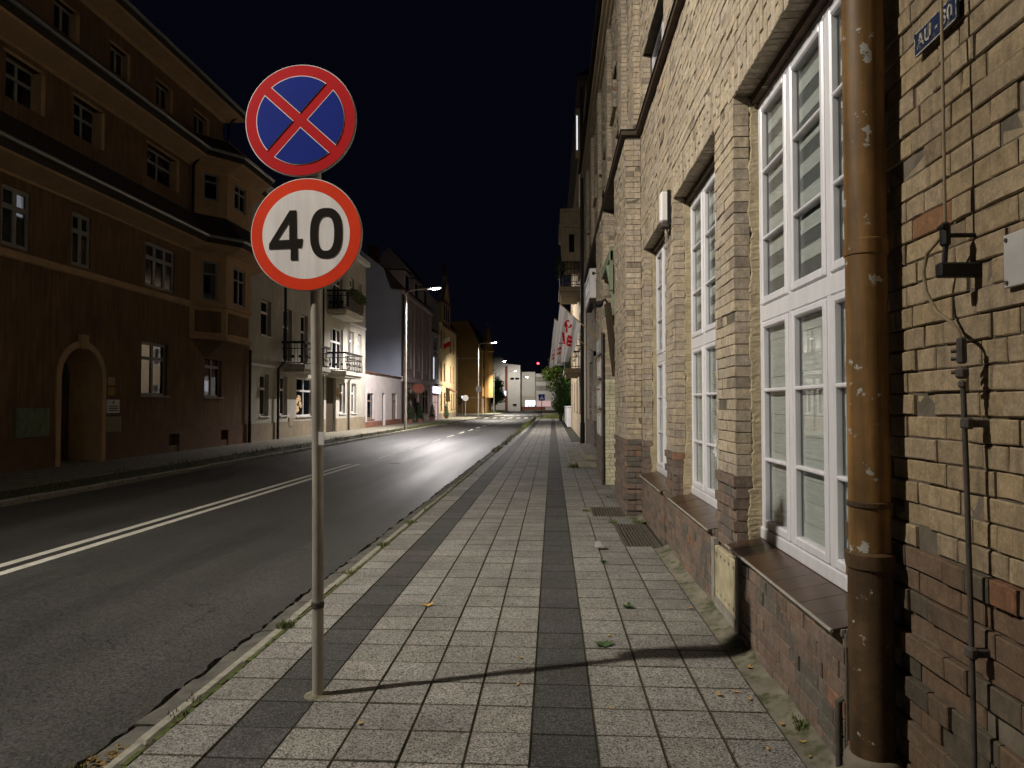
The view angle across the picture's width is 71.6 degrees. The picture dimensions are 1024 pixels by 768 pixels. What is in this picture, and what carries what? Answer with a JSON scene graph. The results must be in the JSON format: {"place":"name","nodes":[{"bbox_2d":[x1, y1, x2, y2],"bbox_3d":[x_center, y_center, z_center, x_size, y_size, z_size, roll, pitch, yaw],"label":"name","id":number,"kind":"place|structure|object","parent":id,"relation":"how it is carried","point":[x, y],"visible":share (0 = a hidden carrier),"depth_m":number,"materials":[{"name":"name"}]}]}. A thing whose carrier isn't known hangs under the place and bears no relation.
{"place":"outdoors","nodes":[
{"label":"outdoors","id":0,"kind":"place"},
{"bbox_2d":[0,0,274,473],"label":"ochre house","id":1,"kind":"structure","parent":0,"point":[134,186],"depth_m":20.06,"materials":[{"name":"brown paint"}]},
{"bbox_2d":[1,183,28,250],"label":"window","id":2,"kind":"structure","parent":1,"relation":"in","point":[14,202],"depth_m":16.46,"materials":[{"name":"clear glass"}]},
{"bbox_2d":[5,57,32,109],"bbox_3d":[-11.690,-7.041,16.704,0.058,1.000,1.100,0,-2,3],"label":"window","id":3,"kind":"structure","parent":1,"relation":"in","point":[19,81],"depth_m":16.82,"materials":[{"name":"black glass"}]},
{"bbox_2d":[14,408,49,437],"bbox_3d":[-11.416,0.919,16.909,0.065,0.700,1.100,0,-2,3],"label":"meter cabinet","id":4,"kind":"object","parent":1,"relation":"on","point":[31,422],"visible":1,"depth_m":16.82,"materials":[{"name":"metal"}]},
{"bbox_2d":[54,1,70,37],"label":"window","id":5,"kind":"structure","parent":1,"relation":"in","point":[62,18],"depth_m":18.22,"materials":[{"name":"black glass"}]},
{"bbox_2d":[60,361,68,460],"bbox_3d":[-12.276,0.497,18.749,0.050,3.350,1.850,0,-2,3],"label":"door","id":6,"kind":"structure","parent":1,"relation":"in","point":[65,373],"depth_m":19.41,"materials":[{"name":"brown wood"}]},
{"bbox_2d":[71,211,89,268],"bbox_3d":[-11.428,-3.781,18.734,0.058,1.400,0.770,0,-2,3],"label":"window","id":7,"kind":"structure","parent":1,"relation":"in","point":[80,223],"depth_m":18.76,"materials":[{"name":"black glass"}]},
{"bbox_2d":[74,101,93,144],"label":"window","id":8,"kind":"structure","parent":1,"relation":"in","point":[83,117],"depth_m":19.15,"materials":[{"name":"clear glass"}]},
{"bbox_2d":[107,387,114,394],"bbox_3d":[-11.264,0.206,19.947,0.025,0.220,0.300,0,-2,3],"label":"plaque","id":9,"kind":"object","parent":1,"relation":"attached to","point":[110,390],"visible":1,"depth_m":19.94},
{"bbox_2d":[106,399,119,412],"bbox_3d":[-11.257,0.629,20.035,0.028,0.380,0.580,0,-2,3],"label":"plaque","id":10,"kind":"object","parent":1,"relation":"attached to","point":[112,406],"visible":1,"depth_m":19.99,"materials":[{"name":"white paint"}]},
{"bbox_2d":[106,416,121,432],"bbox_3d":[-11.238,1.139,20.019,0.065,0.440,0.700,0,-2,3],"label":"meter cabinet","id":11,"kind":"object","parent":1,"relation":"attached to","point":[113,424],"visible":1,"depth_m":19.98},
{"bbox_2d":[111,47,122,76],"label":"window","id":12,"kind":"structure","parent":1,"relation":"in","point":[116,58],"depth_m":20.48,"materials":[{"name":"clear glass"}]},
{"bbox_2d":[140,342,169,396],"bbox_3d":[-11.191,-0.435,22.171,0.210,1.690,1.570,0,-2,3],"label":"window","id":13,"kind":"structure","parent":1,"relation":"in","point":[153,355],"depth_m":22.20,"materials":[{"name":"clear glass"}]},
{"bbox_2d":[147,148,169,187],"bbox_3d":[-11.351,-6.869,22.626,0.058,1.000,1.670,0,-2,3],"label":"window","id":14,"kind":"structure","parent":1,"relation":"in","point":[158,167],"depth_m":22.79,"materials":[{"name":"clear glass"}]},
{"bbox_2d":[145,241,172,292],"bbox_3d":[-11.213,-3.682,22.506,0.058,1.380,1.690,0,-2,3],"label":"window","id":15,"kind":"structure","parent":1,"relation":"in","point":[158,260],"depth_m":22.53,"materials":[{"name":"clear glass"}]},
{"bbox_2d":[156,84,165,109],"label":"window","id":16,"kind":"structure","parent":1,"relation":"in","point":[161,93],"depth_m":22.83,"materials":[{"name":"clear glass"}]},
{"bbox_2d":[194,113,203,134],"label":"window","id":17,"kind":"structure","parent":1,"relation":"in","point":[198,122],"depth_m":25.22,"materials":[{"name":"black glass"}]},
{"bbox_2d":[203,359,223,398],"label":"window","id":18,"kind":"structure","parent":1,"relation":"in","point":[211,379],"depth_m":26.10,"materials":[{"name":"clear glass"}]},
{"bbox_2d":[189,131,252,362],"bbox_3d":[-10.483,-4.761,26.364,0.880,7.800,4.150,0,-2,3],"label":"bay window","id":19,"kind":"structure","parent":1,"relation":"in","point":[220,287],"depth_m":25.18,"materials":[{"name":"brown paint"}]},
{"bbox_2d":[0,423,442,499],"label":"verge","id":20,"kind":"structure","parent":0,"point":[13,494],"depth_m":16.35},
{"bbox_2d":[404,286,440,429],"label":"street lamp","id":21,"kind":"object","parent":20,"relation":"on","point":[405,402],"visible":0.94,"depth_m":42.94,"materials":[{"name":"metal"}]},
{"bbox_2d":[0,416,475,491],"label":"pavement","id":22,"kind":"structure","parent":0,"point":[45,476],"depth_m":19.32,"materials":[{"name":"concrete"}]},
{"bbox_2d":[407,401,414,422],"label":"potted thuja","id":23,"kind":"object","parent":22,"relation":"on","point":[409,419],"visible":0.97,"depth_m":59.24,"materials":[{"name":"green plant"}]},
{"bbox_2d":[416,403,423,421],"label":"potted thuja","id":24,"kind":"object","parent":22,"relation":"on","point":[419,418],"visible":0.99,"depth_m":61.68,"materials":[{"name":"green plant"}]},
{"bbox_2d":[429,403,436,419],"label":"potted thuja","id":25,"kind":"object","parent":22,"relation":"on","point":[432,416],"visible":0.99,"depth_m":69.40,"materials":[{"name":"green plant"}]},
{"bbox_2d":[0,411,537,767],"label":"road","id":26,"kind":"structure","parent":0,"point":[104,646],"depth_m":7.06,"materials":[{"name":"asphalt"}]},
{"bbox_2d":[0,416,484,507],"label":"kerb","id":27,"kind":"structure","parent":26,"relation":"on","point":[24,499],"depth_m":15.59,"materials":[{"name":"stone"}]},
{"bbox_2d":[0,415,538,574],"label":"road markings","id":28,"kind":"object","parent":26,"relation":"on","point":[84,547],"visible":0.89,"depth_m":9.47,"materials":[{"name":"paint"}]},
{"bbox_2d":[477,342,496,418],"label":"street lamp","id":29,"kind":"object","parent":26,"relation":"on","point":[478,378],"visible":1,"depth_m":82.35,"materials":[{"name":"metal"}]},
{"bbox_2d":[250,183,369,441],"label":"grey white house","id":30,"kind":"structure","parent":0,"point":[280,331],"depth_m":34.85,"materials":[{"name":"paint"}]},
{"bbox_2d":[259,374,270,417],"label":"window","id":31,"kind":"structure","parent":30,"relation":"in","point":[262,377],"depth_m":30.89,"materials":[{"name":"white paint"}]},
{"bbox_2d":[260,300,272,337],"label":"window","id":32,"kind":"structure","parent":30,"relation":"in","point":[264,305],"depth_m":31.02,"materials":[{"name":"glass"}]},
{"bbox_2d":[279,376,288,416],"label":"window","id":33,"kind":"structure","parent":30,"relation":"in","point":[281,378],"depth_m":33.06,"materials":[{"name":"white paint"}]},
{"bbox_2d":[283,309,288,360],"bbox_3d":[-10.715,-2.284,33.295,0.058,2.450,1.100,0,-2,3],"label":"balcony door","id":34,"kind":"structure","parent":30,"relation":"in","point":[283,309],"depth_m":33.68,"materials":[{"name":"white paint"}]},
{"bbox_2d":[296,395,301,412],"bbox_3d":[-10.521,0.981,34.913,0.140,0.884,0.822,0,-2,3],"label":"window display","id":35,"kind":"object","parent":30,"relation":"attached to","point":[300,405],"depth_m":34.85,"materials":[{"name":"yellow"}]},
{"bbox_2d":[301,315,304,363],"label":"window","id":36,"kind":"structure","parent":30,"relation":"in","point":[302,317],"depth_m":35.85,"materials":[{"name":"glass"}]},
{"bbox_2d":[296,378,310,417],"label":"window","id":37,"kind":"structure","parent":30,"relation":"in","point":[303,385],"depth_m":35.75,"materials":[{"name":"glass"}]},
{"bbox_2d":[326,377,332,431],"bbox_3d":[-10.321,1.230,39.809,0.050,3.200,1.750,0,-2,3],"label":"door","id":38,"kind":"structure","parent":30,"relation":"in","point":[329,381],"depth_m":40.00,"materials":[{"name":"brown wood"}]},
{"bbox_2d":[330,327,339,368],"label":"balcony door","id":39,"kind":"structure","parent":30,"relation":"in","point":[335,333],"depth_m":41.11,"materials":[{"name":"white paint"}]},
{"bbox_2d":[332,280,339,308],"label":"window","id":40,"kind":"structure","parent":30,"relation":"in","point":[337,285],"depth_m":41.39,"materials":[{"name":"glass"}]},
{"bbox_2d":[339,382,346,413],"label":"window","id":41,"kind":"structure","parent":30,"relation":"in","point":[341,383],"depth_m":42.25,"materials":[{"name":"white paint"}]},
{"bbox_2d":[351,383,357,413],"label":"window","id":42,"kind":"structure","parent":30,"relation":"in","point":[352,385],"depth_m":44.79,"materials":[{"name":"white paint"}]},
{"bbox_2d":[347,288,366,313],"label":"balcony flowers","id":43,"kind":"object","parent":30,"relation":"attached to","point":[356,302],"visible":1,"depth_m":40.49,"materials":[{"name":"green plant"}]},
{"bbox_2d":[129,0,596,405],"label":"sky","id":44,"kind":"structure","parent":0,"point":[458,156],"materials":[{"name":"black"}]},
{"bbox_2d":[151,411,650,724],"bbox_3d":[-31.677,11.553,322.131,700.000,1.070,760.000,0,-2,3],"label":"ground","id":45,"kind":"structure","parent":0,"point":[539,412],"depth_m":11.30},
{"bbox_2d":[81,429,520,767],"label":"gutter","id":46,"kind":"object","parent":45,"relation":"on","point":[143,725],"visible":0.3,"depth_m":4.52,"materials":[{"name":"concrete"}]},
{"bbox_2d":[80,743,130,767],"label":"gutter litter","id":47,"kind":"object","parent":46,"relation":"on","point":[113,754],"visible":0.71,"depth_m":3.23,"materials":[{"name":"brown plant"}]},
{"bbox_2d":[104,436,514,767],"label":"kerb","id":48,"kind":"structure","parent":45,"relation":"on","point":[132,752],"depth_m":4.15,"materials":[{"name":"concrete"}]},
{"bbox_2d":[365,371,401,427],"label":"annex","id":49,"kind":"object","parent":45,"relation":"on","point":[382,399],"visible":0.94,"depth_m":51.66,"materials":[{"name":"white paint"}]},
{"bbox_2d":[367,393,372,419],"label":"window","id":50,"kind":"structure","parent":49,"relation":"in","point":[369,395],"depth_m":48.67,"materials":[{"name":"black glass"}]},
{"bbox_2d":[392,393,395,419],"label":"window","id":51,"kind":"structure","parent":49,"relation":"in","point":[393,395],"depth_m":56.01,"materials":[{"name":"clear glass"}]},
{"bbox_2d":[359,229,433,422],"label":"mauve house","id":52,"kind":"structure","parent":45,"relation":"on","point":[387,290],"depth_m":58.57,"materials":[{"name":"grey paint"}]},
{"bbox_2d":[408,343,412,369],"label":"window","id":53,"kind":"structure","parent":52,"relation":"in","point":[409,345],"depth_m":62.17,"materials":[{"name":"glass"}]},
{"bbox_2d":[408,309,412,333],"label":"window","id":54,"kind":"structure","parent":52,"relation":"in","point":[409,311],"depth_m":62.18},
{"bbox_2d":[414,393,417,421],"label":"window","id":55,"kind":"structure","parent":52,"relation":"in","point":[415,395],"depth_m":64.68,"materials":[{"name":"black glass"}]},
{"bbox_2d":[407,382,425,393],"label":"hanging sign","id":56,"kind":"object","parent":52,"relation":"attached to","point":[418,388],"visible":0.94,"depth_m":60.15,"materials":[{"name":"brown wood"}]},
{"bbox_2d":[416,347,420,371],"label":"window","id":57,"kind":"structure","parent":52,"relation":"in","point":[417,348],"depth_m":65.86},
{"bbox_2d":[424,319,426,340],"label":"window","id":58,"kind":"structure","parent":52,"relation":"in","point":[425,322],"depth_m":70.02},
{"bbox_2d":[423,390,427,415],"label":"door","id":59,"kind":"structure","parent":52,"relation":"in","point":[425,395],"depth_m":69.95,"materials":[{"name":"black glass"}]},
{"bbox_2d":[424,350,427,373],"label":"window","id":60,"kind":"structure","parent":52,"relation":"in","point":[425,352],"depth_m":69.98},
{"bbox_2d":[450,320,493,413],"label":"ochre gable house","id":61,"kind":"structure","parent":45,"relation":"on","point":[467,374],"depth_m":120.83,"materials":[{"name":"yellow paint"}]},
{"bbox_2d":[379,246,459,418],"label":"yellow house","id":62,"kind":"structure","parent":0,"point":[390,258],"depth_m":80.84,"materials":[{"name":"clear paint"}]},
{"bbox_2d":[443,336,449,348],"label":"house flag","id":63,"kind":"object","parent":62,"relation":"attached to","point":[446,342],"visible":1,"depth_m":80.00,"materials":[{"name":"red fabric"}]},
{"bbox_2d":[432,329,439,418],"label":"slate house","id":64,"kind":"structure","parent":0,"point":[435,363],"depth_m":75.80,"materials":[{"name":"white paint"}]},
{"bbox_2d":[433,395,437,418],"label":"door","id":65,"kind":"structure","parent":64,"relation":"in","point":[435,397],"depth_m":75.82,"materials":[{"name":"pink"}]},
{"bbox_2d":[433,384,442,393],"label":"lit shop sign","id":66,"kind":"object","parent":64,"relation":"attached to","point":[436,389],"visible":1,"depth_m":74.46,"materials":[{"name":"white paint"}]},
{"bbox_2d":[457,411,506,415],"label":"corner pavement","id":67,"kind":"structure","parent":0,"point":[489,414],"depth_m":110.19,"materials":[{"name":"concrete"}]},
{"bbox_2d":[491,373,505,411],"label":"dark tree","id":68,"kind":"object","parent":67,"relation":"on","point":[499,395],"visible":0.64,"depth_m":138.95,"materials":[{"name":"green plant"}]},
{"bbox_2d":[126,419,843,767],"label":"pavement","id":69,"kind":"structure","parent":0,"point":[496,557],"depth_m":4.31,"materials":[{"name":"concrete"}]},
{"bbox_2d":[246,65,362,701],"bbox_3d":[-1.142,0.016,3.912,0.661,3.554,0.150,0,-2,3],"label":"traffic sign post","id":70,"kind":"object","parent":69,"relation":"on","point":[306,233],"visible":1,"depth_m":3.89,"materials":[{"name":"metal"}]},
{"bbox_2d":[538,394,544,418],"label":"crossing sign","id":71,"kind":"object","parent":69,"relation":"on","point":[541,397],"visible":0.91,"depth_m":75.89,"materials":[{"name":"blue metal"}]},
{"bbox_2d":[551,377,570,420],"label":"leafy shrub","id":72,"kind":"object","parent":69,"relation":"on","point":[560,400],"visible":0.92,"depth_m":67.50,"materials":[{"name":"green plant"}]},
{"bbox_2d":[564,406,570,426],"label":"garden wall","id":73,"kind":"structure","parent":69,"relation":"on","point":[568,416],"depth_m":50.42,"materials":[{"name":"white paint"}]},
{"bbox_2d":[565,443,596,466],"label":"entrance steps","id":74,"kind":"structure","parent":69,"relation":"on","point":[582,455],"depth_m":19.09,"materials":[{"name":"concrete"}]},
{"bbox_2d":[595,540,603,548],"bbox_3d":[0.958,1.759,7.719,0.093,0.095,0.118,0,-2,-12],"label":"plastic cup","id":75,"kind":"object","parent":69,"relation":"on","point":[599,544],"visible":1,"depth_m":7.69,"materials":[{"name":"white"}]},
{"bbox_2d":[594,640,612,646],"bbox_3d":[0.599,1.695,4.645,0.132,0.018,0.111,0,-2,3],"label":"fallen leaf","id":76,"kind":"object","parent":69,"relation":"on","point":[606,643],"visible":1,"depth_m":4.65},
{"bbox_2d":[590,507,626,516],"bbox_3d":[1.406,2.132,10.450,0.470,0.502,0.909,0,-2,3],"label":"cellar grate","id":77,"kind":"object","parent":69,"relation":"in","point":[618,511],"visible":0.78,"depth_m":10.53,"materials":[{"name":"metal"}]},
{"bbox_2d":[614,524,660,547],"bbox_3d":[1.502,2.079,8.625,0.401,0.502,1.515,0,-2,3],"label":"cellar grate","id":78,"kind":"object","parent":69,"relation":"in","point":[650,538],"visible":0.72,"depth_m":8.58,"materials":[{"name":"metal"}]},
{"bbox_2d":[578,0,1023,767],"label":"brick building","id":79,"kind":"structure","parent":69,"relation":"on","point":[724,400],"depth_m":4.00,"materials":[{"name":"beige brick"}]},
{"bbox_2d":[549,319,595,367],"bbox_3d":[1.763,-1.180,20.358,1.396,1.426,0.327,0,-2,3],"label":"flag","id":80,"kind":"object","parent":79,"relation":"attached to","point":[552,356],"visible":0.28,"depth_m":20.40,"materials":[{"name":"white fabric"}]},
{"bbox_2d":[554,304,595,364],"bbox_3d":[1.701,-1.278,18.159,1.268,1.576,0.325,0,-2,3],"label":"flag","id":81,"kind":"object","parent":79,"relation":"attached to","point":[569,325],"visible":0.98,"depth_m":18.19,"materials":[{"name":"white fabric"}]},
{"bbox_2d":[586,268,595,312],"bbox_3d":[2.232,-2.602,20.046,0.220,0.920,2.285,0,-2,3],"label":"light box","id":82,"kind":"object","parent":79,"relation":"attached to","point":[591,289],"visible":0.84,"depth_m":18.96,"materials":[{"name":"white plastic"}]},
{"bbox_2d":[596,337,600,356],"bbox_3d":[1.827,-0.774,14.949,0.044,0.330,1.000,0,-2,3],"label":"notice board","id":83,"kind":"object","parent":79,"relation":"attached to","point":[598,347],"visible":0.86,"depth_m":14.69,"materials":[{"name":"metal"}]},
{"bbox_2d":[597,384,600,408],"bbox_3d":[1.817,0.257,14.769,0.047,0.500,1.100,0,-2,3],"label":"notice board","id":84,"kind":"object","parent":79,"relation":"attached to","point":[598,395],"visible":0.85,"depth_m":14.46,"materials":[{"name":"white paper"}]},
{"bbox_2d":[597,413,600,435],"bbox_3d":[1.818,0.831,14.752,0.044,0.450,1.100,0,-2,3],"label":"notice board","id":85,"kind":"object","parent":79,"relation":"attached to","point":[598,423],"visible":0.81,"depth_m":14.48,"materials":[{"name":"white paper"}]},
{"bbox_2d":[597,359,600,378],"bbox_3d":[1.818,-0.303,14.785,0.044,0.380,0.900,0,-2,3],"label":"notice board","id":86,"kind":"object","parent":79,"relation":"attached to","point":[599,369],"visible":0.86,"depth_m":14.60,"materials":[{"name":"white paper"}]},
{"bbox_2d":[593,298,607,307],"bbox_3d":[1.694,-1.543,13.432,0.298,0.180,0.314,0,-2,3],"label":"floodlight","id":87,"kind":"object","parent":79,"relation":"attached to","point":[597,304],"visible":0.9,"depth_m":13.30,"materials":[{"name":"black metal"}]},
{"bbox_2d":[601,332,603,484],"bbox_3d":[1.785,0.484,13.973,0.046,3.000,0.046,1,-2,-19],"label":"conduit","id":88,"kind":"object","parent":79,"relation":"attached to","point":[602,384],"visible":1,"depth_m":13.96,"materials":[{"name":"metal"}]},
{"bbox_2d":[595,246,614,376],"bbox_3d":[1.925,-1.296,14.287,0.369,2.404,4.540,0,-2,3],"label":"canopy bracket","id":89,"kind":"object","parent":79,"relation":"attached to","point":[608,271],"visible":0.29,"depth_m":12.90,"materials":[{"name":"green paint"}]},
{"bbox_2d":[609,104,616,126],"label":"window","id":90,"kind":"structure","parent":79,"relation":"in","point":[614,108],"depth_m":14.35,"materials":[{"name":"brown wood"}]},
{"bbox_2d":[652,16,663,70],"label":"window","id":91,"kind":"structure","parent":79,"relation":"in","point":[661,30],"depth_m":9.49,"materials":[{"name":"white plastic"}]},
{"bbox_2d":[656,241,666,476],"bbox_3d":[1.984,-0.336,8.905,0.082,3.027,1.872,0,-2,3],"label":"window","id":92,"kind":"structure","parent":79,"relation":"in","point":[660,255],"depth_m":9.65,"materials":[{"name":"white plastic"}]},
{"bbox_2d":[659,190,670,238],"bbox_3d":[1.643,-1.815,7.632,0.107,0.511,0.125,0,-2,3],"label":"wall lamp","id":93,"kind":"object","parent":79,"relation":"attached to","point":[665,209],"visible":1,"depth_m":7.58,"materials":[{"name":"white paint"}]},
{"bbox_2d":[690,168,717,508],"bbox_3d":[1.844,-0.407,6.460,0.082,3.027,1.872,0,-2,3],"label":"window","id":94,"kind":"structure","parent":79,"relation":"in","point":[702,214],"depth_m":6.74,"materials":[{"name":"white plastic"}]},
{"bbox_2d":[711,536,742,634],"bbox_3d":[1.539,1.417,5.082,0.050,0.500,0.800,0,-2,3],"label":"access panel","id":95,"kind":"object","parent":79,"relation":"attached to","point":[726,570],"visible":0.98,"depth_m":5.03,"materials":[{"name":"beige metal"}]},
{"bbox_2d":[758,0,847,591],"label":"window","id":96,"kind":"structure","parent":79,"relation":"in","point":[797,132],"depth_m":4.14,"materials":[{"name":"white plastic"}]},
{"bbox_2d":[835,695,844,766],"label":"pipe stub","id":97,"kind":"object","parent":79,"relation":"attached to","point":[838,734],"visible":1,"depth_m":3.04,"materials":[{"name":"metal"}]},
{"bbox_2d":[841,0,903,767],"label":"drainpipe","id":98,"kind":"object","parent":79,"relation":"attached to","point":[870,559],"visible":1,"depth_m":2.58,"materials":[{"name":"metal"}]},
{"bbox_2d":[914,0,959,57],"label":"enamel plate","id":99,"kind":"object","parent":79,"relation":"attached to","point":[926,35],"visible":0.88,"depth_m":2.32,"materials":[{"name":"metal"}]},
{"bbox_2d":[922,0,990,767],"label":"lightning conductor","id":100,"kind":"object","parent":79,"relation":"attached to","point":[944,268],"visible":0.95,"depth_m":2.08,"materials":[{"name":"black metal"}]},
{"bbox_2d":[1003,229,1023,288],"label":"white plate","id":101,"kind":"object","parent":79,"relation":"attached to","point":[1013,259],"visible":1,"depth_m":1.92,"materials":[{"name":"metal"}]},
{"bbox_2d":[491,357,521,410],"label":"pale block","id":102,"kind":"structure","parent":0,"point":[514,388],"depth_m":172.38,"materials":[{"name":"white paint"}]},
{"bbox_2d":[522,407,544,409],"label":"brown wall","id":103,"kind":"structure","parent":0,"point":[532,408],"depth_m":199.37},
{"bbox_2d":[522,372,562,409],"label":"end building","id":104,"kind":"structure","parent":0,"point":[533,385],"depth_m":205.19,"materials":[{"name":"white"}]},
{"bbox_2d":[525,401,534,406],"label":"lit shop window","id":105,"kind":"structure","parent":104,"relation":"in","point":[527,403],"depth_m":204.64,"materials":[{"name":"white"}]},
{"bbox_2d":[536,411,564,418],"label":"verge","id":106,"kind":"structure","parent":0,"point":[547,412],"depth_m":111.62,"materials":[{"name":"plant"}]},
{"bbox_2d":[0,409,808,767],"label":"grass","id":107,"kind":"structure","parent":106,"relation":"on","point":[290,623],"depth_m":15.19,"materials":[{"name":"plant"}]},
{"bbox_2d":[541,358,570,402],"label":"autumn tree","id":108,"kind":"object","parent":106,"relation":"on","point":[553,374],"visible":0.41,"depth_m":88.93,"materials":[{"name":"green plant"}]},
{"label":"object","id":109,"kind":"structure","parent":0,"visible":0},
{"bbox_2d":[558,67,589,442],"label":"buff building","id":110,"kind":"structure","parent":109,"relation":"on","point":[572,234],"depth_m":31.77,"materials":[{"name":"beige paint"}]},
{"bbox_2d":[554,255,565,279],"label":"balcony plants","id":111,"kind":"object","parent":110,"relation":"on","point":[558,270],"visible":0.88,"depth_m":32.72,"materials":[{"name":"green plant"}]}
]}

